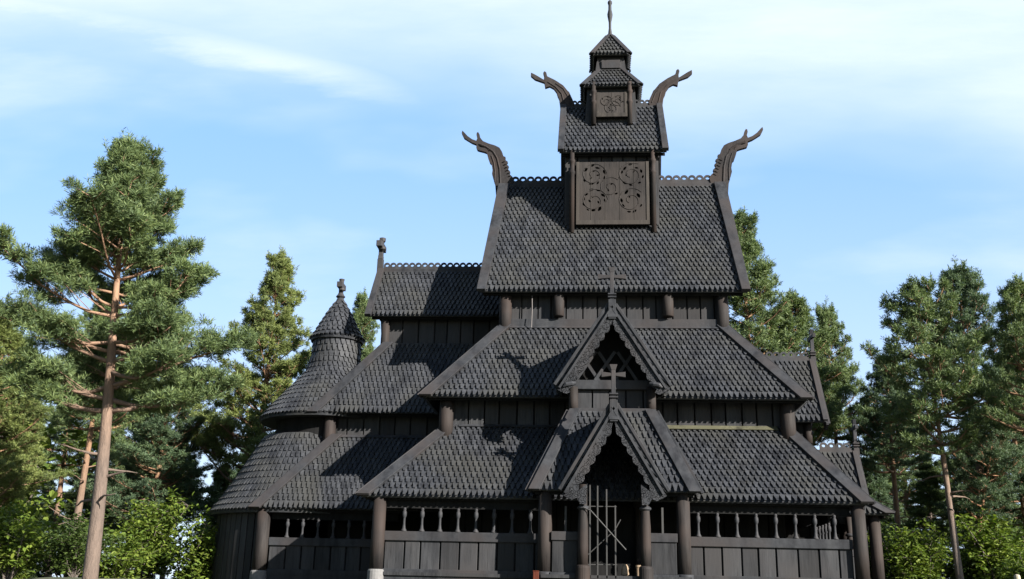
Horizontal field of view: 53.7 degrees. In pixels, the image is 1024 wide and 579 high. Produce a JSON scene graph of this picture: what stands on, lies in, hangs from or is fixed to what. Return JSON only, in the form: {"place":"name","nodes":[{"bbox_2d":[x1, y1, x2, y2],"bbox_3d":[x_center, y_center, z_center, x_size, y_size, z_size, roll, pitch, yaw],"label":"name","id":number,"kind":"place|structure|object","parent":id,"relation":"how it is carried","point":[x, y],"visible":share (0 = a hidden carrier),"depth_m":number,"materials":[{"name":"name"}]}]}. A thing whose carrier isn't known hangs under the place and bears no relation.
{"place":"outdoors","nodes":[
{"label":"outdoors","id":0,"kind":"place"},
{"bbox_2d":[28,577,125,578],"bbox_3d":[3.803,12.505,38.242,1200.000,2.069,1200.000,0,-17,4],"label":"ground","id":1,"kind":"structure","parent":0,"point":[69,578],"depth_m":30.66,"materials":[{"name":"green plant"}]},
{"bbox_2d":[0,488,39,578],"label":"leafy bush","id":2,"kind":"object","parent":1,"relation":"on","point":[24,514],"visible":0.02,"depth_m":40.08,"materials":[{"name":"green plant"}]},
{"bbox_2d":[0,328,44,577],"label":"spruce tree","id":3,"kind":"object","parent":1,"relation":"on","point":[38,518],"visible":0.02,"depth_m":50.78,"materials":[{"name":"green plant"}]},
{"bbox_2d":[0,498,47,578],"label":"leafy bush","id":4,"kind":"object","parent":1,"relation":"on","point":[18,576],"visible":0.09,"depth_m":37.72,"materials":[{"name":"green plant"}]},
{"bbox_2d":[1,398,50,575],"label":"spruce tree","id":5,"kind":"object","parent":1,"relation":"on","point":[44,489],"depth_m":56.02,"materials":[{"name":"green plant"}]},
{"bbox_2d":[0,361,61,456],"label":"pine tree","id":6,"kind":"object","parent":1,"relation":"on","point":[47,453],"depth_m":67.17,"materials":[{"name":"green plant"}]},
{"bbox_2d":[0,498,67,578],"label":"leafy bush","id":7,"kind":"object","parent":1,"relation":"on","point":[15,550],"visible":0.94,"depth_m":32.55,"materials":[{"name":"green plant"}]},
{"bbox_2d":[0,318,73,510],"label":"pine tree","id":8,"kind":"object","parent":1,"relation":"on","point":[18,460],"visible":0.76,"depth_m":38.85,"materials":[{"name":"green plant"}]},
{"bbox_2d":[28,449,61,577],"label":"spruce tree","id":9,"kind":"object","parent":1,"relation":"on","point":[39,575],"visible":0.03,"depth_m":67.38,"materials":[{"name":"green plant"}]},
{"bbox_2d":[0,413,114,578],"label":"leafy bush","id":10,"kind":"object","parent":1,"relation":"on","point":[51,494],"visible":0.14,"depth_m":45.61,"materials":[{"name":"green plant"}]},
{"bbox_2d":[16,509,122,577],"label":"leafy bush","id":11,"kind":"object","parent":1,"relation":"on","point":[48,571],"visible":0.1,"depth_m":38.04,"materials":[{"name":"green plant"}]},
{"bbox_2d":[29,382,119,576],"bbox_3d":[-22.859,9.253,51.035,5.172,12.806,4.515,-4,-18,18],"label":"pine tree","id":12,"kind":"object","parent":1,"relation":"on","point":[62,449],"visible":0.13,"depth_m":50.81,"materials":[{"name":"green plant"}]},
{"bbox_2d":[39,407,132,541],"bbox_3d":[-25.305,12.832,62.665,7.359,13.049,7.396,10,-19,-26],"label":"pine tree","id":13,"kind":"object","parent":1,"relation":"on","point":[71,494],"visible":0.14,"depth_m":61.55,"materials":[{"name":"green plant"}]},
{"bbox_2d":[40,513,133,577],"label":"leafy bush","id":14,"kind":"object","parent":1,"relation":"on","point":[69,552],"visible":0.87,"depth_m":31.61,"materials":[{"name":"green plant"}]},
{"bbox_2d":[47,294,148,525],"bbox_3d":[-18.156,6.484,43.974,4.420,13.791,5.064,5,-17,-11],"label":"pine tree","id":15,"kind":"object","parent":1,"relation":"on","point":[122,419],"visible":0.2,"depth_m":44.24,"materials":[{"name":"green plant"}]},
{"bbox_2d":[52,521,174,578],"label":"leafy bush","id":16,"kind":"object","parent":1,"relation":"on","point":[118,568],"visible":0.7,"depth_m":36.14,"materials":[{"name":"green plant"}]},
{"bbox_2d":[0,127,262,578],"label":"pine tree","id":17,"kind":"object","parent":1,"relation":"on","point":[128,204],"visible":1,"depth_m":28.91,"materials":[{"name":"green plant"}]},
{"bbox_2d":[117,446,169,578],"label":"spruce tree","id":18,"kind":"object","parent":1,"relation":"on","point":[162,572],"visible":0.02,"depth_m":54.25,"materials":[{"name":"green plant"}]},
{"bbox_2d":[73,354,222,578],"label":"pine tree","id":19,"kind":"object","parent":1,"relation":"on","point":[140,463],"visible":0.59,"depth_m":47.55,"materials":[{"name":"green plant"}]},
{"bbox_2d":[103,379,200,527],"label":"pine tree","id":20,"kind":"object","parent":1,"relation":"on","point":[124,439],"visible":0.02,"depth_m":71.52,"materials":[{"name":"green plant"}]},
{"bbox_2d":[109,485,199,578],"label":"leafy bush","id":21,"kind":"object","parent":1,"relation":"on","point":[152,527],"visible":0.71,"depth_m":40.60,"materials":[{"name":"green plant"}]},
{"bbox_2d":[159,442,206,578],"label":"pine tree","id":22,"kind":"object","parent":1,"relation":"on","point":[201,494],"visible":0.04,"depth_m":68.37,"materials":[{"name":"green plant"}]},
{"bbox_2d":[148,505,219,578],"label":"leafy bush","id":23,"kind":"object","parent":1,"relation":"on","point":[197,561],"visible":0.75,"depth_m":38.32,"materials":[{"name":"green plant"}]},
{"bbox_2d":[187,462,230,575],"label":"spruce tree","id":24,"kind":"object","parent":1,"relation":"on","point":[218,476],"visible":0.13,"depth_m":53.25,"materials":[{"name":"green plant"}]},
{"bbox_2d":[186,468,236,568],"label":"spruce tree","id":25,"kind":"object","parent":1,"relation":"on","point":[234,472],"visible":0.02,"depth_m":62.98,"materials":[{"name":"green plant"}]},
{"bbox_2d":[176,244,312,492],"bbox_3d":[-12.217,6.101,50.337,8.218,18.123,8.176,17,-23,-41],"label":"pine tree","id":26,"kind":"object","parent":1,"relation":"on","point":[217,438],"visible":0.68,"depth_m":50.51,"materials":[{"name":"green plant"}]},
{"bbox_2d":[352,288,380,360],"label":"pine tree","id":27,"kind":"object","parent":1,"relation":"on","point":[359,308],"visible":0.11,"depth_m":60.58,"materials":[{"name":"green plant"}]},
{"bbox_2d":[533,571,538,578],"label":"wooden post","id":28,"kind":"object","parent":1,"relation":"on","point":[535,574],"visible":1,"depth_m":29.98,"materials":[{"name":"red wood"}]},
{"bbox_2d":[208,0,895,578],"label":"stave church","id":29,"kind":"structure","parent":1,"relation":"on","point":[574,374],"depth_m":36.29,"materials":[{"name":"black wood"}]},
{"bbox_2d":[587,501,640,575],"bbox_3d":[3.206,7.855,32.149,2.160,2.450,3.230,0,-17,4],"label":"portal door","id":30,"kind":"structure","parent":29,"relation":"in","point":[624,530],"depth_m":33.54,"materials":[{"name":"black wood"}]},
{"bbox_2d":[728,205,853,445],"bbox_3d":[13.034,5.768,53.427,9.861,21.748,9.812,-5,-18,21],"label":"pine tree","id":31,"kind":"object","parent":1,"relation":"on","point":[755,299],"visible":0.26,"depth_m":52.93,"materials":[{"name":"green plant"}]},
{"bbox_2d":[758,289,881,434],"bbox_3d":[15.695,8.283,54.009,6.136,17.403,7.029,11,-19,-28],"label":"pine tree","id":32,"kind":"object","parent":1,"relation":"on","point":[800,308],"visible":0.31,"depth_m":54.41,"materials":[{"name":"green plant"}]},
{"bbox_2d":[804,298,880,443],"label":"pine tree","id":33,"kind":"object","parent":1,"relation":"on","point":[827,316],"visible":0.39,"depth_m":56.36,"materials":[{"name":"green plant"}]},
{"bbox_2d":[867,525,892,578],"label":"leafy bush","id":34,"kind":"object","parent":1,"relation":"on","point":[883,537],"visible":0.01,"depth_m":47.57,"materials":[{"name":"green plant"}]},
{"bbox_2d":[867,520,894,578],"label":"leafy bush","id":35,"kind":"object","parent":1,"relation":"on","point":[870,555],"visible":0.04,"depth_m":44.15,"materials":[{"name":"green plant"}]},
{"bbox_2d":[861,457,908,577],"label":"spruce tree","id":36,"kind":"object","parent":1,"relation":"on","point":[877,482],"visible":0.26,"depth_m":61.44,"materials":[{"name":"green plant"}]},
{"bbox_2d":[837,353,934,532],"bbox_3d":[19.821,9.989,52.742,5.570,13.791,4.862,5,-17,-13],"label":"pine tree","id":37,"kind":"object","parent":1,"relation":"on","point":[875,425],"visible":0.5,"depth_m":52.72,"materials":[{"name":"green plant"}]},
{"bbox_2d":[867,516,952,578],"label":"leafy bush","id":38,"kind":"object","parent":1,"relation":"on","point":[918,562],"visible":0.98,"depth_m":38.81,"materials":[{"name":"green plant"}]},
{"bbox_2d":[860,378,964,542],"bbox_3d":[24.778,13.239,65.572,9.198,16.311,9.245,8,-18,-20],"label":"pine tree","id":39,"kind":"object","parent":1,"relation":"on","point":[904,487],"visible":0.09,"depth_m":64.75,"materials":[{"name":"green plant"}]},
{"bbox_2d":[870,519,957,578],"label":"leafy bush","id":40,"kind":"object","parent":1,"relation":"on","point":[889,564],"visible":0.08,"depth_m":42.21,"materials":[{"name":"green plant"}]},
{"bbox_2d":[896,458,965,578],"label":"spruce tree","id":41,"kind":"object","parent":1,"relation":"on","point":[931,491],"visible":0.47,"depth_m":47.03,"materials":[{"name":"green plant"}]},
{"bbox_2d":[859,272,1007,578],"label":"pine tree","id":42,"kind":"object","parent":1,"relation":"on","point":[913,316],"visible":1,"depth_m":39.38,"materials":[{"name":"green plant"}]},
{"bbox_2d":[886,254,1023,528],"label":"pine tree","id":43,"kind":"object","parent":1,"relation":"on","point":[972,300],"visible":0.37,"depth_m":46.01,"materials":[{"name":"green plant"}]},
{"bbox_2d":[916,434,1020,509],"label":"pine tree","id":44,"kind":"object","parent":1,"relation":"on","point":[948,460],"visible":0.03,"depth_m":62.49,"materials":[{"name":"green plant"}]},
{"bbox_2d":[930,350,1023,543],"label":"pine tree","id":45,"kind":"object","parent":1,"relation":"on","point":[1017,439],"visible":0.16,"depth_m":43.33,"materials":[{"name":"green plant"}]},
{"bbox_2d":[934,527,1021,578],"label":"leafy bush","id":46,"kind":"object","parent":1,"relation":"on","point":[951,572],"visible":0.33,"depth_m":39.90,"materials":[{"name":"green plant"}]},
{"bbox_2d":[944,406,1023,543],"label":"pine tree","id":47,"kind":"object","parent":1,"relation":"on","point":[1008,467],"visible":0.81,"depth_m":40.66,"materials":[{"name":"green plant"}]},
{"bbox_2d":[944,504,1023,578],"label":"leafy bush","id":48,"kind":"object","parent":1,"relation":"on","point":[993,545],"visible":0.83,"depth_m":38.95,"materials":[{"name":"green plant"}]},
{"bbox_2d":[951,448,1021,557],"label":"spruce tree","id":49,"kind":"object","parent":1,"relation":"on","point":[985,471],"visible":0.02,"depth_m":49.85,"materials":[{"name":"green plant"}]},
{"bbox_2d":[967,271,1023,432],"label":"pine tree","id":50,"kind":"object","parent":1,"relation":"on","point":[1010,308],"visible":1,"depth_m":38.00,"materials":[{"name":"green plant"}]},
{"bbox_2d":[982,518,1023,567],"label":"leafy bush","id":51,"kind":"object","parent":1,"relation":"on","point":[1018,532],"visible":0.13,"depth_m":40.12,"materials":[{"name":"green plant"}]},
{"bbox_2d":[991,545,1023,578],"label":"leafy bush","id":52,"kind":"object","parent":1,"relation":"on","point":[1017,568],"visible":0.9,"depth_m":30.30,"materials":[{"name":"green plant"}]},
{"bbox_2d":[139,438,193,510],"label":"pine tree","id":53,"kind":"object","parent":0,"point":[163,485],"visible":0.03,"depth_m":61.05,"materials":[{"name":"green plant"}]},
{"bbox_2d":[0,0,1023,578],"label":"sky","id":54,"kind":"structure","parent":0,"point":[889,147],"materials":[{"name":"blue"}]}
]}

